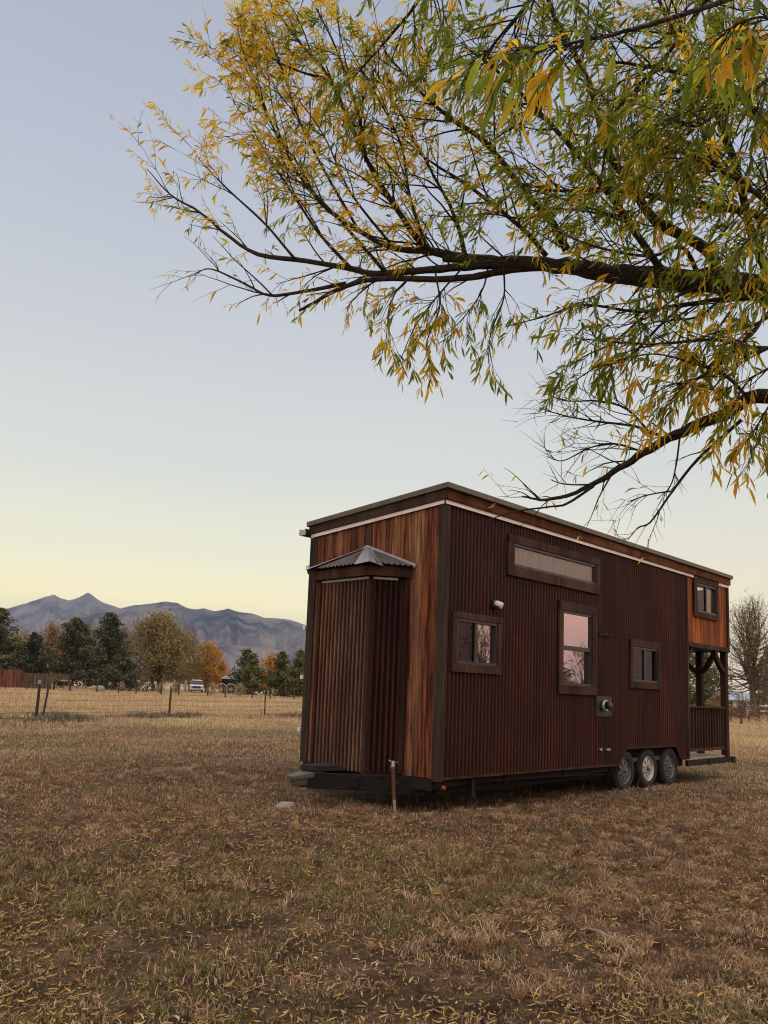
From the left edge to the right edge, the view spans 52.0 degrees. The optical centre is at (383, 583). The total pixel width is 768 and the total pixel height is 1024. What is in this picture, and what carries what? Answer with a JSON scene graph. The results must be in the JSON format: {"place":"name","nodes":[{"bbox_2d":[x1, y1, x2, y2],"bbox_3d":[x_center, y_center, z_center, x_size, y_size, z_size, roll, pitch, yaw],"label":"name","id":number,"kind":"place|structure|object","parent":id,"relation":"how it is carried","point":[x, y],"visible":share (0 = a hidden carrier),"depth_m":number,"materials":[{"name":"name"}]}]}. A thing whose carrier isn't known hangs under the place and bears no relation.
{"place":"outdoors","nodes":[
{"label":"outdoors","id":0,"kind":"place"},
{"bbox_2d":[4,593,119,632],"bbox_3d":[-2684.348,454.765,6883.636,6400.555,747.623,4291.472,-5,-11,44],"label":"mountain range","id":1,"kind":"structure","parent":0,"point":[38,613],"depth_m":6556.44,"materials":[{"name":"grey stone"}]},
{"bbox_2d":[1,613,304,682],"bbox_3d":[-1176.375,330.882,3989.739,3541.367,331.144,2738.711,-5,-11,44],"label":"mountain range","id":2,"kind":"structure","parent":0,"point":[232,653],"depth_m":3776.56,"materials":[{"name":"grey stone"}]},
{"bbox_2d":[111,602,305,653],"bbox_3d":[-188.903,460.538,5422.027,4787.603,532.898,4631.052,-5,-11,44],"label":"mountain range","id":3,"kind":"structure","parent":0,"point":[229,627],"depth_m":4861.87,"materials":[{"name":"grey stone"}]},
{"bbox_2d":[0,679,767,1023],"bbox_3d":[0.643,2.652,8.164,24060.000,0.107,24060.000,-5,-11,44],"label":"ground","id":4,"kind":"structure","parent":0,"point":[268,921],"depth_m":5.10,"materials":[{"name":"brown plant"}]},
{"bbox_2d":[0,669,22,687],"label":"plank fence","id":5,"kind":"object","parent":4,"relation":"on","point":[16,674],"visible":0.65,"depth_m":97.98,"materials":[{"name":"red wood"}]},
{"bbox_2d":[0,607,29,674],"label":"pine tree","id":6,"kind":"object","parent":4,"relation":"on","point":[5,640],"visible":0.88,"depth_m":108.59,"materials":[{"name":"green plant"}]},
{"bbox_2d":[2,627,27,677],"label":"autumn tree","id":7,"kind":"object","parent":4,"relation":"on","point":[14,636],"visible":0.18,"depth_m":142.13,"materials":[{"name":"brown plant"}]},
{"bbox_2d":[18,626,30,676],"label":"autumn tree","id":8,"kind":"object","parent":4,"relation":"on","point":[24,633],"visible":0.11,"depth_m":155.93,"materials":[{"name":"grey plant"}]},
{"bbox_2d":[6,631,52,684],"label":"pine tree","id":9,"kind":"object","parent":4,"relation":"on","point":[34,645],"visible":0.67,"depth_m":111.49,"materials":[{"name":"green plant"}]},
{"bbox_2d":[21,672,49,688],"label":"plank fence","id":10,"kind":"object","parent":4,"relation":"on","point":[33,678],"visible":0.69,"depth_m":99.40,"materials":[{"name":"brown wood"}]},
{"bbox_2d":[35,619,62,668],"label":"autumn tree","id":11,"kind":"object","parent":4,"relation":"on","point":[52,633],"visible":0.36,"depth_m":150.38,"materials":[{"name":"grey plant"}]},
{"bbox_2d":[49,671,69,689],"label":"crate stand","id":12,"kind":"object","parent":4,"relation":"on","point":[53,677],"visible":0.66,"depth_m":97.00,"materials":[{"name":"brown wood"}]},
{"bbox_2d":[43,619,85,685],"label":"autumn tree","id":13,"kind":"object","parent":4,"relation":"on","point":[55,649],"visible":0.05,"depth_m":140.46,"materials":[{"name":"brown plant"}]},
{"bbox_2d":[61,678,70,689],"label":"stub rail","id":14,"kind":"object","parent":4,"relation":"on","point":[69,680],"visible":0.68,"depth_m":96.84,"materials":[{"name":"brown wood"}]},
{"bbox_2d":[35,616,115,687],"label":"pine tree","id":15,"kind":"object","parent":4,"relation":"on","point":[76,656],"visible":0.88,"depth_m":109.94,"materials":[{"name":"green plant"}]},
{"bbox_2d":[80,622,102,686],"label":"autumn tree","id":16,"kind":"object","parent":4,"relation":"on","point":[92,628],"visible":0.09,"depth_m":150.84,"materials":[{"name":"grey plant"}]},
{"bbox_2d":[94,685,104,690],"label":"boulder","id":17,"kind":"object","parent":4,"relation":"on","point":[100,689],"visible":0.66,"depth_m":98.45,"materials":[{"name":"grey stone"}]},
{"bbox_2d":[80,612,137,688],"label":"pine tree","id":18,"kind":"object","parent":4,"relation":"on","point":[110,634],"visible":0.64,"depth_m":116.02,"materials":[{"name":"green plant"}]},
{"bbox_2d":[116,681,125,690],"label":"shrub","id":19,"kind":"object","parent":4,"relation":"on","point":[122,688],"visible":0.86,"depth_m":99.77,"materials":[{"name":"brown plant"}]},
{"bbox_2d":[96,655,155,691],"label":"bush","id":20,"kind":"object","parent":4,"relation":"on","point":[127,666],"visible":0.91,"depth_m":107.55,"materials":[{"name":"green plant"}]},
{"bbox_2d":[120,622,136,673],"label":"bare tree","id":21,"kind":"object","parent":4,"relation":"on","point":[123,629],"visible":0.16,"depth_m":153.14,"materials":[{"name":"grey plant"}]},
{"bbox_2d":[0,678,294,698],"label":"wire fence","id":22,"kind":"object","parent":4,"relation":"on","point":[179,690],"visible":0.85,"depth_m":87.89,"materials":[{"name":"metal"}]},
{"bbox_2d":[0,680,299,718],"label":"wire fence","id":23,"kind":"object","parent":4,"relation":"on","point":[46,697],"visible":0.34,"depth_m":30.77,"materials":[{"name":"metal"}]},
{"bbox_2d":[0,709,301,724],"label":"grass strip","id":24,"kind":"object","parent":4,"relation":"on","point":[56,715],"visible":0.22,"depth_m":27.94,"materials":[{"name":"brown plant"}]},
{"bbox_2d":[103,608,213,690],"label":"willow tree","id":25,"kind":"object","parent":4,"relation":"on","point":[158,631],"visible":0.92,"depth_m":124.07,"materials":[{"name":"yellow plant"}]},
{"bbox_2d":[154,681,163,692],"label":"shrub","id":26,"kind":"object","parent":4,"relation":"on","point":[158,686],"visible":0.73,"depth_m":99.76,"materials":[{"name":"brown plant"}]},
{"bbox_2d":[172,681,178,692],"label":"shrub","id":27,"kind":"object","parent":4,"relation":"on","point":[176,685],"visible":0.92,"depth_m":99.72,"materials":[{"name":"brown plant"}]},
{"bbox_2d":[170,629,201,687],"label":"autumn tree","id":28,"kind":"object","parent":4,"relation":"on","point":[188,655],"visible":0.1,"depth_m":138.37,"materials":[{"name":"grey plant"}]},
{"bbox_2d":[188,680,205,692],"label":"pickup truck","id":29,"kind":"object","parent":4,"relation":"on","point":[199,684],"visible":0.98,"depth_m":115.83,"materials":[{"name":"white paint"}]},
{"bbox_2d":[187,627,208,690],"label":"bare tree","id":30,"kind":"object","parent":4,"relation":"on","point":[194,648],"visible":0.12,"depth_m":150.34,"materials":[{"name":"brown plant"}]},
{"bbox_2d":[186,640,228,690],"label":"autumn tree","id":31,"kind":"object","parent":4,"relation":"on","point":[215,662],"visible":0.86,"depth_m":131.69,"materials":[{"name":"orange plant"}]},
{"bbox_2d":[208,683,217,694],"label":"shrub","id":32,"kind":"object","parent":4,"relation":"on","point":[213,686],"visible":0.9,"depth_m":99.80,"materials":[{"name":"brown plant"}]},
{"bbox_2d":[215,683,226,694],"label":"wagon wheel","id":33,"kind":"object","parent":4,"relation":"on","point":[221,688],"visible":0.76,"depth_m":105.89,"materials":[{"name":"brown wood"}]},
{"bbox_2d":[214,658,229,692],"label":"autumn tree","id":34,"kind":"object","parent":4,"relation":"on","point":[222,666],"visible":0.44,"depth_m":136.12,"materials":[{"name":"orange plant"}]},
{"bbox_2d":[221,676,237,693],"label":"wagon","id":35,"kind":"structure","parent":4,"relation":"on","point":[224,682],"depth_m":127.98,"materials":[{"name":"metal"}]},
{"bbox_2d":[224,684,236,694],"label":"wagon wheel","id":36,"kind":"object","parent":4,"relation":"on","point":[231,689],"visible":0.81,"depth_m":105.91,"materials":[{"name":"brown wood"}]},
{"bbox_2d":[235,684,246,695],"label":"shrub","id":37,"kind":"object","parent":4,"relation":"on","point":[241,691],"visible":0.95,"depth_m":99.83,"materials":[{"name":"brown plant"}]},
{"bbox_2d":[225,648,261,692],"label":"pine tree","id":38,"kind":"object","parent":4,"relation":"on","point":[242,663],"visible":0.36,"depth_m":121.72,"materials":[{"name":"green plant"}]},
{"bbox_2d":[234,652,270,694],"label":"pine tree","id":39,"kind":"object","parent":4,"relation":"on","point":[251,668],"visible":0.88,"depth_m":111.65,"materials":[{"name":"green plant"}]},
{"bbox_2d":[257,650,277,688],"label":"autumn tree","id":40,"kind":"object","parent":4,"relation":"on","point":[269,661],"visible":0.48,"depth_m":139.96,"materials":[{"name":"orange plant"}]},
{"bbox_2d":[263,651,293,696],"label":"pine tree","id":41,"kind":"object","parent":4,"relation":"on","point":[281,662],"visible":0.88,"depth_m":113.61,"materials":[{"name":"green plant"}]},
{"bbox_2d":[272,801,295,807],"bbox_3d":[-1.269,2.788,9.905,0.352,0.089,0.272,0,-8,14],"label":"flat rock","id":42,"kind":"object","parent":4,"relation":"on","point":[282,804],"visible":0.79,"depth_m":9.85,"materials":[{"name":"beige stone"}]},
{"bbox_2d":[283,649,304,696],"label":"pine tree","id":43,"kind":"object","parent":4,"relation":"on","point":[298,671],"visible":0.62,"depth_m":111.53,"materials":[{"name":"green plant"}]},
{"bbox_2d":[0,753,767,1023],"bbox_3d":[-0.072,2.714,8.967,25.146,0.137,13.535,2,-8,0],"label":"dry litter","id":44,"kind":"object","parent":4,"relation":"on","point":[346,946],"visible":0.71,"depth_m":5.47,"materials":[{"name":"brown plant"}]},
{"bbox_2d":[0,705,767,796],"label":"bunch grass","id":45,"kind":"structure","parent":4,"relation":"on","point":[193,735],"depth_m":20.56,"materials":[{"name":"beige plant"}]},
{"bbox_2d":[0,782,767,1023],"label":"fallen leaves","id":46,"kind":"object","parent":4,"relation":"on","point":[541,1003],"visible":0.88,"depth_m":4.93,"materials":[{"name":"yellow plant"}]},
{"bbox_2d":[110,0,767,563],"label":"willow tree","id":47,"kind":"object","parent":4,"relation":"on","point":[736,48],"visible":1,"depth_m":5.17,"materials":[{"name":"green plant"}]},
{"bbox_2d":[227,766,767,836],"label":"grass","id":48,"kind":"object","parent":4,"relation":"on","point":[616,792],"visible":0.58,"depth_m":10.90,"materials":[{"name":"brown plant"}]},
{"bbox_2d":[286,482,735,812],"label":"tiny house","id":49,"kind":"structure","parent":4,"relation":"on","point":[549,649],"depth_m":10.94,"materials":[{"name":"metal"}]},
{"bbox_2d":[450,611,502,674],"bbox_3d":[1.182,0.798,10.378,0.168,0.771,1.052,-5,-11,44],"label":"window","id":50,"kind":"structure","parent":49,"relation":"in","point":[476,639],"depth_m":10.33,"materials":[{"name":"brown wood"}]},
{"bbox_2d":[507,533,599,594],"bbox_3d":[2.551,-0.252,11.879,0.168,0.585,2.500,-5,-11,44],"label":"window","id":51,"kind":"structure","parent":49,"relation":"in","point":[530,559],"depth_m":11.80,"materials":[{"name":"brown wood"}]},
{"bbox_2d":[557,600,597,694],"bbox_3d":[2.937,1.012,12.151,0.168,1.396,1.108,-5,-11,44],"label":"window","id":52,"kind":"structure","parent":49,"relation":"in","point":[577,623],"depth_m":12.13,"materials":[{"name":"brown wood"}]},
{"bbox_2d":[629,639,661,689],"bbox_3d":[4.490,1.420,13.699,0.168,0.825,1.125,-5,-11,44],"label":"window","id":53,"kind":"structure","parent":49,"relation":"in","point":[654,649],"depth_m":13.68,"materials":[{"name":"brown wood"}]},
{"bbox_2d":[692,575,718,621],"bbox_3d":[6.376,0.316,15.732,0.168,0.800,1.165,-5,-11,44],"label":"window","id":54,"kind":"structure","parent":49,"relation":"in","point":[710,588],"depth_m":15.73,"materials":[{"name":"brown wood"}]},
{"bbox_2d":[586,927,637,954],"bbox_3d":[1.454,2.182,4.849,0.148,0.038,0.511,5,-8,-21],"label":"fallen stick","id":55,"kind":"object","parent":4,"relation":"on","point":[602,932],"visible":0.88,"depth_m":4.89,"materials":[{"name":"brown wood"}]},
{"bbox_2d":[689,653,735,705],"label":"evergreen bush","id":56,"kind":"object","parent":4,"relation":"on","point":[709,682],"visible":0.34,"depth_m":83.31,"materials":[{"name":"green plant"}]},
{"bbox_2d":[704,691,731,714],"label":"russet shrub","id":57,"kind":"object","parent":4,"relation":"on","point":[717,701],"visible":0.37,"depth_m":72.13,"materials":[{"name":"brown plant"}]},
{"bbox_2d":[694,690,749,713],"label":"farmhouse","id":58,"kind":"object","parent":4,"relation":"on","point":[732,699],"visible":0.14,"depth_m":114.68,"materials":[{"name":"grey"}]},
{"bbox_2d":[729,700,739,720],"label":"brush pile","id":59,"kind":"object","parent":4,"relation":"on","point":[730,713],"visible":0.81,"depth_m":65.82,"materials":[{"name":"brown plant"}]},
{"bbox_2d":[730,707,745,716],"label":"plank fence","id":60,"kind":"object","parent":4,"relation":"on","point":[735,709],"visible":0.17,"depth_m":83.91,"materials":[{"name":"brown wood"}]},
{"bbox_2d":[712,587,767,716],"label":"cottonwood tree","id":61,"kind":"object","parent":4,"relation":"on","point":[750,653],"visible":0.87,"depth_m":88.30,"materials":[{"name":"grey plant"}]},
{"bbox_2d":[733,686,752,723],"bbox_3d":[27.243,9.270,59.877,1.713,3.036,2.016,-5,-11,44],"label":"bare bush","id":62,"kind":"object","parent":4,"relation":"on","point":[742,717],"visible":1,"depth_m":59.84,"materials":[{"name":"brown plant"}]},
{"bbox_2d":[729,702,767,715],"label":"rail fence","id":63,"kind":"object","parent":4,"relation":"on","point":[731,703],"visible":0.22,"depth_m":91.93,"materials":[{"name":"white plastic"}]},
{"bbox_2d":[744,701,759,720],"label":"brush pile","id":64,"kind":"object","parent":4,"relation":"on","point":[749,714],"visible":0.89,"depth_m":65.83,"materials":[{"name":"brown plant"}]},
{"bbox_2d":[742,646,767,714],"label":"pine tree","id":65,"kind":"object","parent":4,"relation":"on","point":[763,702],"visible":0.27,"depth_m":99.96,"materials":[{"name":"green plant"}]},
{"bbox_2d":[751,701,763,721],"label":"brush pile","id":66,"kind":"object","parent":4,"relation":"on","point":[759,710],"visible":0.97,"depth_m":65.90,"materials":[{"name":"brown plant"}]},
{"bbox_2d":[760,702,767,720],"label":"brush pile","id":67,"kind":"object","parent":4,"relation":"on","point":[765,714],"visible":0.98,"depth_m":65.90,"materials":[{"name":"brown plant"}]},
{"bbox_2d":[0,687,767,754],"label":"field grass","id":68,"kind":"structure","parent":0,"point":[201,703],"depth_m":45.41,"materials":[{"name":"beige plant"}]},
{"bbox_2d":[0,0,767,704],"label":"sky","id":69,"kind":"structure","parent":0,"point":[176,448],"materials":[{"name":"blue"}]}
]}

